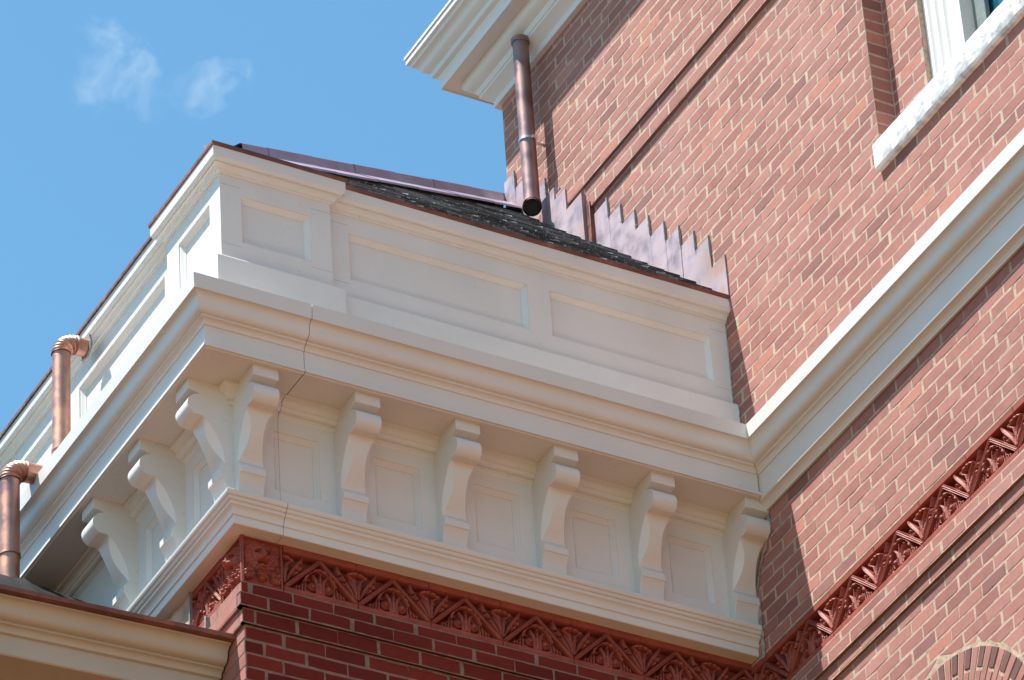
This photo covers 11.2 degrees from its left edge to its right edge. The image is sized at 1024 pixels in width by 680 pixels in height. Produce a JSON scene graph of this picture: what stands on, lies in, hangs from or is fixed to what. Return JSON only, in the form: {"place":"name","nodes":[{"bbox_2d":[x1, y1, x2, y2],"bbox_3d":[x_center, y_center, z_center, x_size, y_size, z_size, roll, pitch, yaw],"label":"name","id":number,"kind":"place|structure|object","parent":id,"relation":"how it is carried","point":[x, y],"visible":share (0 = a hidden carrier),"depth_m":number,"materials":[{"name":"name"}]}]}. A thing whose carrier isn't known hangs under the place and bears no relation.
{"place":"outdoors","nodes":[
{"label":"outdoors","id":0,"kind":"place"},
{"bbox_2d":[0,0,506,433],"label":"sky","id":1,"kind":"structure","parent":0,"point":[106,106],"materials":[{"name":"blue"}]},
{"bbox_3d":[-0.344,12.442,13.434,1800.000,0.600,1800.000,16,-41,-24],"label":"ground","id":2,"kind":"structure","parent":0,"visible":0},
{"bbox_2d":[0,574,235,679],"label":"porch","id":3,"kind":"object","parent":2,"relation":"on","point":[47,633],"visible":1,"depth_m":21.68,"materials":[{"name":"paint"}]},
{"bbox_2d":[0,140,770,679],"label":"brick wing","id":4,"kind":"structure","parent":2,"relation":"on","point":[336,420],"depth_m":22.98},
{"bbox_2d":[0,460,42,577],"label":"downpipe","id":5,"kind":"object","parent":4,"relation":"attached to","point":[14,475],"visible":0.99,"depth_m":23.27,"materials":[{"name":"orange metal"}]},
{"bbox_2d":[51,334,92,455],"bbox_3d":[-2.023,0.342,23.794,0.180,0.930,0.118,16,-41,-24],"label":"downpipe","id":6,"kind":"object","parent":4,"relation":"attached to","point":[64,348],"visible":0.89,"depth_m":23.85,"materials":[{"name":"orange metal"}]},
{"bbox_2d":[404,0,1023,679],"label":"brick building","id":7,"kind":"structure","parent":2,"relation":"on","point":[840,182],"depth_m":23.16,"materials":[{"name":"red brick"}]},
{"bbox_2d":[511,34,546,216],"bbox_3d":[0.096,-1.093,26.562,0.150,1.178,0.117,-3,-37,-1],"label":"downpipe","id":8,"kind":"object","parent":7,"relation":"attached to","point":[531,204],"visible":1,"depth_m":26.53,"materials":[{"name":"orange metal"}]},
{"bbox_2d":[872,0,1023,172],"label":"window","id":9,"kind":"structure","parent":7,"relation":"in","point":[960,34],"depth_m":23.09,"materials":[{"name":"white paint"}]}
]}

